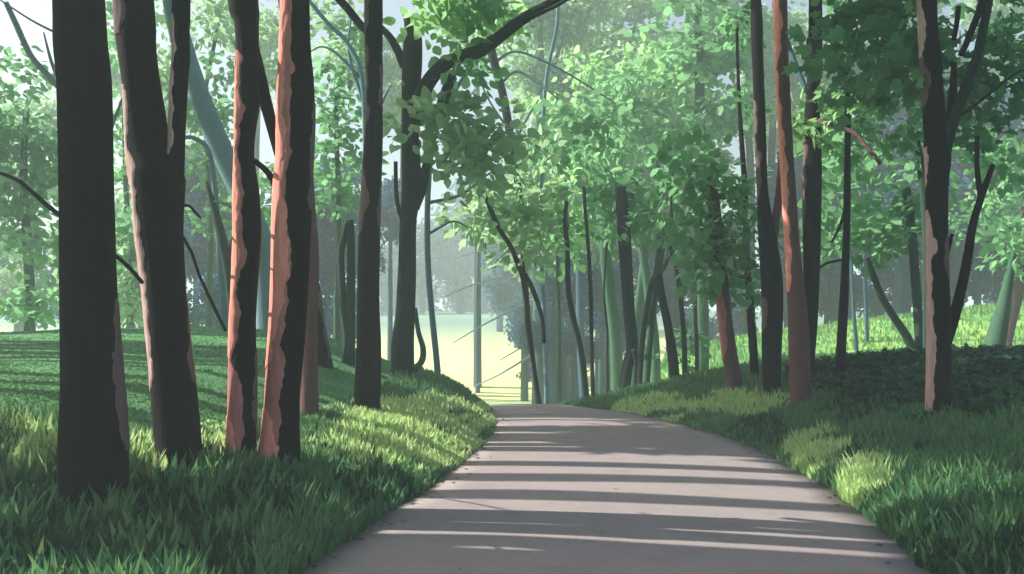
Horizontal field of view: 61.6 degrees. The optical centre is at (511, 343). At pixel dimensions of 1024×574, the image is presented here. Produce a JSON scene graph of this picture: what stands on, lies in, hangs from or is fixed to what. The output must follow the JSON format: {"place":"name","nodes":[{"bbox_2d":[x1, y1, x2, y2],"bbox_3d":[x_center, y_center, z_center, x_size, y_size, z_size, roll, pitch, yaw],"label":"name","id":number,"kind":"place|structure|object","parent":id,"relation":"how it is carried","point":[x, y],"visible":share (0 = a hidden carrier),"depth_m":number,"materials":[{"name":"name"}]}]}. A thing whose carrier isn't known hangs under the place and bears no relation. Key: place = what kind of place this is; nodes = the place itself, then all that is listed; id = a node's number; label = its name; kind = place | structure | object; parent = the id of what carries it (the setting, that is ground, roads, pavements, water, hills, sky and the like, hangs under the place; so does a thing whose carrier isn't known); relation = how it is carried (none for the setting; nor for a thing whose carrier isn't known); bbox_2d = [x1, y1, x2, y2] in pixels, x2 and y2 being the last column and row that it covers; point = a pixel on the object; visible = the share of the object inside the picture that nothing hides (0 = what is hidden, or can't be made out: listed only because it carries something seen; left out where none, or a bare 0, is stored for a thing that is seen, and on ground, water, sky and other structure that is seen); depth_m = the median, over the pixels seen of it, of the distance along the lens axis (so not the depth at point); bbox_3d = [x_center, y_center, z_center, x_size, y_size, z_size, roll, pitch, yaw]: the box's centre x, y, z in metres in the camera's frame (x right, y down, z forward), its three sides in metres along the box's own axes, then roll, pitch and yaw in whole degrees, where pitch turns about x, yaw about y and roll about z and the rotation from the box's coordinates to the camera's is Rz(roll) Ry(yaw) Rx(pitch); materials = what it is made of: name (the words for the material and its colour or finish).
{"place":"outdoors","nodes":[
{"label":"outdoors","id":0,"kind":"place"},
{"bbox_2d":[0,307,1023,566],"bbox_3d":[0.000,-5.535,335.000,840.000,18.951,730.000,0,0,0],"label":"ground","id":1,"kind":"structure","parent":0,"point":[456,359],"depth_m":38.95,"materials":[{"name":"plant"}]},
{"bbox_2d":[0,221,50,331],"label":"hazy tree","id":2,"kind":"object","parent":1,"relation":"on","point":[7,276],"visible":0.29,"depth_m":55.21,"materials":[{"name":"green plant"}]},
{"bbox_2d":[0,41,58,330],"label":"leafy tree","id":3,"kind":"object","parent":1,"relation":"on","point":[22,208],"visible":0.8,"depth_m":27.80,"materials":[{"name":"green plant"}]},
{"bbox_2d":[1,89,57,330],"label":"hazy tree","id":4,"kind":"object","parent":1,"relation":"on","point":[47,106],"visible":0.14,"depth_m":50.95,"materials":[{"name":"green plant"}]},
{"bbox_2d":[0,247,58,331],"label":"hazy tree","id":5,"kind":"object","parent":1,"relation":"on","point":[4,291],"visible":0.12,"depth_m":59.79,"materials":[{"name":"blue plant"}]},
{"bbox_2d":[0,0,121,127],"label":"hazy tree","id":6,"kind":"object","parent":1,"relation":"on","point":[45,72],"visible":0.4,"depth_m":19.96,"materials":[{"name":"blue plant"}]},
{"bbox_2d":[0,0,143,509],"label":"pine tree","id":7,"kind":"object","parent":1,"relation":"on","point":[93,441],"visible":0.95,"depth_m":6.14,"materials":[{"name":"black plant"}]},
{"bbox_2d":[105,0,143,327],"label":"leafy tree","id":8,"kind":"object","parent":1,"relation":"on","point":[127,280],"visible":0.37,"depth_m":32.45,"materials":[{"name":"green plant"}]},
{"bbox_2d":[112,0,226,469],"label":"pine tree","id":9,"kind":"object","parent":1,"relation":"on","point":[154,145],"visible":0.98,"depth_m":7.24,"materials":[{"name":"black plant"}]},
{"bbox_2d":[184,154,226,325],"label":"hazy tree","id":10,"kind":"object","parent":1,"relation":"on","point":[195,197],"visible":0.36,"depth_m":43.45,"materials":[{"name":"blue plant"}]},
{"bbox_2d":[186,135,227,327],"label":"hazy tree","id":11,"kind":"object","parent":1,"relation":"on","point":[222,289],"visible":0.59,"depth_m":20.95,"materials":[{"name":"blue plant"}]},
{"bbox_2d":[183,194,231,325],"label":"hazy tree","id":12,"kind":"object","parent":1,"relation":"on","point":[197,242],"visible":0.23,"depth_m":43.76,"materials":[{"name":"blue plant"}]},
{"bbox_2d":[188,272,228,326],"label":"hazy tree","id":13,"kind":"object","parent":1,"relation":"on","point":[201,296],"visible":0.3,"depth_m":37.67,"materials":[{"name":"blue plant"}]},
{"bbox_2d":[154,0,278,326],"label":"leafy tree","id":14,"kind":"object","parent":1,"relation":"on","point":[215,10],"visible":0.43,"depth_m":31.88,"materials":[{"name":"green plant"}]},
{"bbox_2d":[162,0,270,329],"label":"hazy tree","id":15,"kind":"object","parent":1,"relation":"on","point":[216,138],"visible":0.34,"depth_m":22.75,"materials":[{"name":"blue plant"}]},
{"bbox_2d":[204,181,231,312],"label":"leaning tree","id":16,"kind":"object","parent":1,"relation":"on","point":[225,249],"visible":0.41,"depth_m":17.43,"materials":[{"name":"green plant"}]},
{"bbox_2d":[207,0,278,177],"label":"hazy tree","id":17,"kind":"object","parent":1,"relation":"on","point":[265,47],"visible":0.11,"depth_m":59.96,"materials":[{"name":"green plant"}]},
{"bbox_2d":[214,0,275,457],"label":"pine tree","id":18,"kind":"object","parent":1,"relation":"on","point":[252,95],"visible":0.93,"depth_m":7.48,"materials":[{"name":"black plant"}]},
{"bbox_2d":[257,0,315,466],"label":"pine tree","id":19,"kind":"object","parent":1,"relation":"on","point":[292,191],"visible":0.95,"depth_m":7.62,"materials":[{"name":"black plant"}]},
{"bbox_2d":[221,0,388,340],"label":"leafy tree","id":20,"kind":"object","parent":1,"relation":"on","point":[338,192],"visible":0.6,"depth_m":27.90,"materials":[{"name":"green plant"}]},
{"bbox_2d":[278,0,333,368],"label":"leaning tree","id":21,"kind":"object","parent":1,"relation":"on","point":[324,356],"visible":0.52,"depth_m":15.77,"materials":[{"name":"black plant"}]},
{"bbox_2d":[300,174,318,415],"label":"pine tree","id":22,"kind":"object","parent":1,"relation":"on","point":[309,404],"visible":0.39,"depth_m":10.81,"materials":[{"name":"red plant"}]},
{"bbox_2d":[265,162,360,265],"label":"hazy tree","id":23,"kind":"object","parent":1,"relation":"on","point":[329,229],"visible":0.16,"depth_m":44.57,"materials":[{"name":"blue plant"}]},
{"bbox_2d":[337,220,354,365],"bbox_3d":[-3.324,-0.866,17.204,0.368,3.214,0.173,0,0,0],"label":"snag","id":24,"kind":"object","parent":1,"relation":"on","point":[347,306],"visible":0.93,"depth_m":17.13,"materials":[{"name":"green plant"}]},
{"bbox_2d":[310,0,390,147],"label":"hazy tree","id":25,"kind":"object","parent":1,"relation":"on","point":[361,86],"visible":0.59,"depth_m":24.45,"materials":[{"name":"blue plant"}]},
{"bbox_2d":[315,192,389,337],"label":"hazy tree","id":26,"kind":"object","parent":1,"relation":"on","point":[327,267],"visible":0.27,"depth_m":44.49,"materials":[{"name":"blue plant"}]},
{"bbox_2d":[335,0,382,410],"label":"pine tree","id":27,"kind":"object","parent":1,"relation":"on","point":[367,388],"visible":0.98,"depth_m":12.32,"materials":[{"name":"black plant"}]},
{"bbox_2d":[326,28,402,90],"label":"hazy tree","id":28,"kind":"object","parent":1,"relation":"on","point":[386,46],"visible":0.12,"depth_m":57.46,"materials":[{"name":"green plant"}]},
{"bbox_2d":[356,175,418,360],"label":"hazy tree","id":29,"kind":"object","parent":1,"relation":"on","point":[390,218],"visible":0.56,"depth_m":56.81,"materials":[{"name":"blue plant"}]},
{"bbox_2d":[355,241,425,315],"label":"hazy tree","id":30,"kind":"object","parent":1,"relation":"on","point":[383,285],"visible":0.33,"depth_m":118.39,"materials":[{"name":"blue plant"}]},
{"bbox_2d":[383,42,435,181],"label":"hazy tree","id":31,"kind":"object","parent":1,"relation":"on","point":[394,92],"visible":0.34,"depth_m":59.14,"materials":[{"name":"green plant"}]},
{"bbox_2d":[380,215,461,313],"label":"hazy tree","id":32,"kind":"object","parent":1,"relation":"on","point":[442,246],"visible":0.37,"depth_m":126.99,"materials":[{"name":"blue plant"}]},
{"bbox_2d":[400,44,500,372],"bbox_3d":[-1.539,-3.119,21.118,2.532,8.539,0.402,0,0,0],"label":"hazy tree","id":33,"kind":"object","parent":1,"relation":"on","point":[431,309],"visible":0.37,"depth_m":20.95,"materials":[{"name":"blue plant"}]},
{"bbox_2d":[0,385,912,509],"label":"pale grass","id":34,"kind":"structure","parent":1,"relation":"on","point":[396,411],"depth_m":10.39,"materials":[{"name":"plant"}]},
{"bbox_2d":[430,202,494,312],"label":"hazy tree","id":35,"kind":"object","parent":1,"relation":"on","point":[460,274],"visible":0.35,"depth_m":126.42,"materials":[{"name":"green plant"}]},
{"bbox_2d":[429,4,496,387],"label":"hazy tree","id":36,"kind":"object","parent":1,"relation":"on","point":[477,91],"visible":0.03,"depth_m":61.83,"materials":[{"name":"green plant"}]},
{"bbox_2d":[461,208,488,392],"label":"hazy tree","id":37,"kind":"object","parent":1,"relation":"on","point":[477,362],"visible":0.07,"depth_m":59.91,"materials":[{"name":"blue plant"}]},
{"bbox_2d":[382,0,568,376],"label":"branching tree","id":38,"kind":"object","parent":1,"relation":"on","point":[466,147],"visible":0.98,"depth_m":17.86,"materials":[{"name":"green plant"}]},
{"bbox_2d":[481,246,532,347],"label":"hazy tree","id":39,"kind":"object","parent":1,"relation":"on","point":[502,291],"visible":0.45,"depth_m":78.88,"materials":[{"name":"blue plant"}]},
{"bbox_2d":[445,238,570,400],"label":"hazy fir","id":40,"kind":"object","parent":1,"relation":"on","point":[568,388],"visible":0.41,"depth_m":55.20,"materials":[{"name":"grey plant"}]},
{"bbox_2d":[432,118,585,403],"bbox_3d":[-0.107,-2.026,23.626,4.284,8.212,3.351,0,0,0],"label":"sapling","id":41,"kind":"object","parent":1,"relation":"on","point":[502,222],"visible":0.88,"depth_m":23.15,"materials":[{"name":"green plant"}]},
{"bbox_2d":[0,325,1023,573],"bbox_3d":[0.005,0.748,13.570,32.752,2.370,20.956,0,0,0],"label":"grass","id":42,"kind":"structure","parent":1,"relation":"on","point":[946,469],"depth_m":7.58,"materials":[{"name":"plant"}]},
{"bbox_2d":[0,388,1023,573],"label":"dark grass","id":43,"kind":"structure","parent":1,"relation":"on","point":[53,528],"depth_m":5.74,"materials":[{"name":"plant"}]},
{"bbox_2d":[504,172,527,401],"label":"hazy tree","id":44,"kind":"object","parent":1,"relation":"on","point":[524,380],"depth_m":55.80,"materials":[{"name":"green plant"}]},
{"bbox_2d":[503,297,532,381],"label":"hazy tree","id":45,"kind":"object","parent":1,"relation":"on","point":[515,322],"visible":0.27,"depth_m":63.52,"materials":[{"name":"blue plant"}]},
{"bbox_2d":[480,178,595,291],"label":"hazy tree","id":46,"kind":"object","parent":1,"relation":"on","point":[576,197],"visible":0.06,"depth_m":49.52,"materials":[{"name":"green plant"}]},
{"bbox_2d":[517,316,562,359],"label":"hazy tree","id":47,"kind":"object","parent":1,"relation":"on","point":[536,335],"visible":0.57,"depth_m":45.47,"materials":[{"name":"blue plant"}]},
{"bbox_2d":[461,0,631,403],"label":"hazy tree","id":48,"kind":"object","parent":1,"relation":"on","point":[570,28],"visible":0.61,"depth_m":49.72,"materials":[{"name":"green plant"}]},
{"bbox_2d":[482,49,611,403],"bbox_3d":[0.928,-3.134,24.759,3.846,11.073,0.763,0,0,0],"label":"snag","id":49,"kind":"object","parent":1,"relation":"on","point":[494,63],"visible":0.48,"depth_m":24.89,"materials":[{"name":"black plant"}]},
{"bbox_2d":[530,251,566,403],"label":"hazy tree","id":50,"kind":"object","parent":1,"relation":"on","point":[550,314],"visible":0.36,"depth_m":45.56,"materials":[{"name":"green plant"}]},
{"bbox_2d":[539,6,559,403],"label":"hazy tree","id":51,"kind":"object","parent":1,"relation":"on","point":[545,345],"visible":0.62,"depth_m":26.94,"materials":[{"name":"blue plant"}]},
{"bbox_2d":[534,275,597,399],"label":"hazy tree","id":52,"kind":"object","parent":1,"relation":"on","point":[564,308],"visible":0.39,"depth_m":45.67,"materials":[{"name":"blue plant"}]},
{"bbox_2d":[536,241,602,362],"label":"hazy tree","id":53,"kind":"object","parent":1,"relation":"on","point":[551,278],"visible":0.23,"depth_m":46.13,"materials":[{"name":"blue plant"}]},
{"bbox_2d":[502,71,640,396],"bbox_3d":[1.706,-2.845,24.763,3.989,9.708,2.838,0,0,0],"label":"slim tree","id":54,"kind":"object","parent":1,"relation":"on","point":[587,126],"visible":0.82,"depth_m":24.27,"materials":[{"name":"green plant"}]},
{"bbox_2d":[508,152,635,402],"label":"leafy tree","id":55,"kind":"object","parent":1,"relation":"on","point":[578,240],"visible":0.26,"depth_m":29.94,"materials":[{"name":"green plant"}]},
{"bbox_2d":[553,313,605,398],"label":"hazy tree","id":56,"kind":"object","parent":1,"relation":"on","point":[567,336],"visible":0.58,"depth_m":44.81,"materials":[{"name":"blue plant"}]},
{"bbox_2d":[576,245,586,398],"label":"hazy tree","id":57,"kind":"object","parent":1,"relation":"on","point":[579,301],"visible":0.38,"depth_m":39.86,"materials":[{"name":"green plant"}]},
{"bbox_2d":[582,187,594,395],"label":"slim tree","id":58,"kind":"object","parent":1,"relation":"on","point":[591,346],"visible":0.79,"depth_m":22.96,"materials":[{"name":"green plant"}]},
{"bbox_2d":[573,215,638,390],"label":"hazy tree","id":59,"kind":"object","parent":1,"relation":"on","point":[593,248],"visible":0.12,"depth_m":54.77,"materials":[{"name":"green plant"}]},
{"bbox_2d":[584,263,634,393],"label":"hazy tree","id":60,"kind":"object","parent":1,"relation":"on","point":[598,299],"visible":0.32,"depth_m":49.86,"materials":[{"name":"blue plant"}]},
{"bbox_2d":[544,0,675,362],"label":"hazy tree","id":61,"kind":"object","parent":1,"relation":"on","point":[645,8],"visible":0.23,"depth_m":56.33,"materials":[{"name":"green plant"}]},
{"bbox_2d":[509,31,722,386],"bbox_3d":[4.216,-5.114,35.957,9.150,15.818,4.071,0,0,0],"label":"leafy tree","id":62,"kind":"object","parent":1,"relation":"on","point":[648,66],"visible":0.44,"depth_m":35.85,"materials":[{"name":"green plant"}]},
{"bbox_2d":[574,33,657,394],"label":"hazy tree","id":63,"kind":"object","parent":1,"relation":"on","point":[614,58],"visible":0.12,"depth_m":52.57,"materials":[{"name":"green plant"}]},
{"bbox_2d":[565,68,674,390],"bbox_3d":[4.130,-3.985,35.419,5.359,14.278,4.666,0,0,0],"label":"slim tree","id":64,"kind":"object","parent":1,"relation":"on","point":[614,329],"visible":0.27,"depth_m":33.88,"materials":[{"name":"green plant"}]},
{"bbox_2d":[570,147,701,388],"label":"slim tree","id":65,"kind":"object","parent":1,"relation":"on","point":[631,217],"visible":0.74,"depth_m":24.48,"materials":[{"name":"green plant"}]},
{"bbox_2d":[587,55,711,380],"bbox_3d":[5.373,-4.241,33.800,4.761,13.605,4.636,0,0,0],"label":"slim tree","id":66,"kind":"object","parent":1,"relation":"on","point":[623,82],"visible":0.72,"depth_m":33.17,"materials":[{"name":"green plant"}]},
{"bbox_2d":[643,219,665,383],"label":"slim tree","id":67,"kind":"object","parent":1,"relation":"on","point":[659,258],"visible":0.62,"depth_m":23.91,"materials":[{"name":"green plant"}]},
{"bbox_2d":[637,191,672,383],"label":"slim tree","id":68,"kind":"object","parent":1,"relation":"on","point":[643,331],"visible":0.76,"depth_m":22.95,"materials":[{"name":"grey plant"}]},
{"bbox_2d":[655,272,678,377],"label":"slim tree","id":69,"kind":"object","parent":1,"relation":"on","point":[673,363],"visible":0.81,"depth_m":22.40,"materials":[{"name":"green plant"}]},
{"bbox_2d":[632,228,712,326],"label":"hazy tree","id":70,"kind":"object","parent":1,"relation":"on","point":[672,302],"visible":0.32,"depth_m":53.39,"materials":[{"name":"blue plant"}]},
{"bbox_2d":[613,136,739,345],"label":"hazy tree","id":71,"kind":"object","parent":1,"relation":"on","point":[721,146],"visible":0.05,"depth_m":58.46,"materials":[{"name":"green plant"}]},
{"bbox_2d":[652,222,711,373],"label":"slim tree","id":72,"kind":"object","parent":1,"relation":"on","point":[684,347],"visible":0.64,"depth_m":24.02,"materials":[{"name":"green plant"}]},
{"bbox_2d":[617,0,768,370],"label":"leafy tree","id":73,"kind":"object","parent":1,"relation":"on","point":[702,44],"visible":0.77,"depth_m":33.75,"materials":[{"name":"green plant"}]},
{"bbox_2d":[616,123,783,390],"bbox_3d":[4.088,-1.598,18.181,3.711,5.802,2.577,0,0,-15],"label":"leaning tree","id":74,"kind":"object","parent":1,"relation":"on","point":[715,241],"visible":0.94,"depth_m":17.91,"materials":[{"name":"green plant"}]},
{"bbox_2d":[666,0,808,335],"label":"hazy tree","id":75,"kind":"object","parent":1,"relation":"on","point":[768,51],"visible":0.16,"depth_m":53.37,"materials":[{"name":"green plant"}]},
{"bbox_2d":[713,0,773,377],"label":"slim tree","id":76,"kind":"object","parent":1,"relation":"on","point":[734,24],"visible":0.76,"depth_m":18.88,"materials":[{"name":"green plant"}]},
{"bbox_2d":[751,0,782,396],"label":"pine tree","id":77,"kind":"object","parent":1,"relation":"on","point":[771,276],"visible":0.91,"depth_m":16.73,"materials":[{"name":"black plant"}]},
{"bbox_2d":[727,0,828,208],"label":"hazy tree","id":78,"kind":"object","parent":1,"relation":"on","point":[772,139],"visible":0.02,"depth_m":57.82,"materials":[{"name":"green plant"}]},
{"bbox_2d":[773,0,811,405],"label":"pine tree","id":79,"kind":"object","parent":1,"relation":"on","point":[799,358],"visible":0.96,"depth_m":15.11,"materials":[{"name":"red plant"}]},
{"bbox_2d":[750,159,838,326],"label":"hazy tree","id":80,"kind":"object","parent":1,"relation":"on","point":[772,180],"visible":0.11,"depth_m":50.63,"materials":[{"name":"blue plant"}]},
{"bbox_2d":[778,228,840,284],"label":"hazy tree","id":81,"kind":"object","parent":1,"relation":"on","point":[825,270],"visible":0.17,"depth_m":48.63,"materials":[{"name":"blue plant"}]},
{"bbox_2d":[643,300,1023,379],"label":"meadow grass","id":82,"kind":"structure","parent":1,"relation":"on","point":[886,338],"depth_m":38.10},
{"bbox_2d":[831,0,851,373],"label":"slim tree","id":83,"kind":"object","parent":1,"relation":"on","point":[840,362],"visible":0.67,"depth_m":16.52,"materials":[{"name":"black plant"}]},
{"bbox_2d":[770,98,916,319],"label":"hazy tree","id":84,"kind":"object","parent":1,"relation":"on","point":[798,169],"visible":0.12,"depth_m":48.52,"materials":[{"name":"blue plant"}]},
{"bbox_2d":[818,250,870,323],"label":"hazy tree","id":85,"kind":"object","parent":1,"relation":"on","point":[825,311],"visible":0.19,"depth_m":56.52,"materials":[{"name":"blue plant"}]},
{"bbox_2d":[789,17,910,323],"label":"hazy tree","id":86,"kind":"object","parent":1,"relation":"on","point":[834,295],"visible":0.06,"depth_m":55.66,"materials":[{"name":"green plant"}]},
{"bbox_2d":[776,0,949,372],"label":"pine tree","id":87,"kind":"object","parent":1,"relation":"on","point":[812,136],"visible":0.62,"depth_m":16.99,"materials":[{"name":"green plant"}]},
{"bbox_2d":[854,266,910,318],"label":"hazy tree","id":88,"kind":"object","parent":1,"relation":"on","point":[872,301],"visible":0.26,"depth_m":59.15,"materials":[{"name":"blue plant"}]},
{"bbox_2d":[797,134,969,350],"bbox_3d":[9.102,-2.340,21.485,4.149,5.948,3.340,0,0,0],"label":"twin tree","id":89,"kind":"object","parent":1,"relation":"on","point":[908,212],"visible":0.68,"depth_m":21.33,"materials":[{"name":"green plant"}]},
{"bbox_2d":[830,141,968,314],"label":"hazy tree","id":90,"kind":"object","parent":1,"relation":"on","point":[897,265],"visible":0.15,"depth_m":45.99,"materials":[{"name":"green plant"}]},
{"bbox_2d":[781,0,1023,414],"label":"branching tree","id":91,"kind":"object","parent":1,"relation":"on","point":[920,48],"visible":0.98,"depth_m":12.50,"materials":[{"name":"green plant"}]},
{"bbox_2d":[782,343,1023,418],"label":"ivy","id":92,"kind":"object","parent":1,"relation":"on","point":[965,357],"visible":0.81,"depth_m":14.55,"materials":[{"name":"green plant"}]},
{"bbox_2d":[863,73,948,313],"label":"hazy tree","id":93,"kind":"object","parent":1,"relation":"on","point":[906,292],"visible":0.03,"depth_m":50.74,"materials":[{"name":"blue plant"}]},
{"bbox_2d":[822,0,1023,347],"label":"curved tree","id":94,"kind":"object","parent":1,"relation":"on","point":[1015,180],"visible":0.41,"depth_m":18.93,"materials":[{"name":"leaf"},{"name":"black bark"}]},
{"bbox_2d":[875,110,999,215],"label":"hazy tree","id":95,"kind":"object","parent":1,"relation":"on","point":[963,179],"visible":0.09,"depth_m":46.37,"materials":[{"name":"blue plant"}]},
{"bbox_2d":[918,230,1000,305],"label":"hazy tree","id":96,"kind":"object","parent":1,"relation":"on","point":[977,289],"visible":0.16,"depth_m":53.70,"materials":[{"name":"blue plant"}]},
{"bbox_2d":[947,0,1023,120],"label":"hazy tree","id":97,"kind":"object","parent":1,"relation":"on","point":[997,7],"visible":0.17,"depth_m":59.86,"materials":[{"name":"green plant"}]},
{"bbox_2d":[948,126,1023,345],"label":"curved tree","id":98,"kind":"object","parent":1,"relation":"on","point":[1018,284],"visible":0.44,"depth_m":34.39,"materials":[{"name":"green plant"}]},
{"bbox_2d":[957,79,1023,286],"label":"hazy tree","id":99,"kind":"object","parent":1,"relation":"on","point":[1015,124],"visible":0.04,"depth_m":48.37,"materials":[{"name":"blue plant"}]},
{"bbox_2d":[958,166,1022,267],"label":"hazy tree","id":100,"kind":"object","parent":1,"relation":"on","point":[978,245],"visible":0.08,"depth_m":48.15,"materials":[{"name":"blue plant"}]},
{"bbox_2d":[974,205,1023,345],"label":"curved tree","id":101,"kind":"object","parent":1,"relation":"on","point":[997,332],"visible":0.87,"depth_m":23.98,"materials":[{"name":"green plant"}]},
{"bbox_2d":[0,0,1023,311],"label":"sky","id":102,"kind":"structure","parent":0,"point":[40,11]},
{"bbox_2d":[299,404,930,573],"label":"path","id":103,"kind":"structure","parent":0,"point":[543,496],"depth_m":7.36,"materials":[{"name":"asphalt"}]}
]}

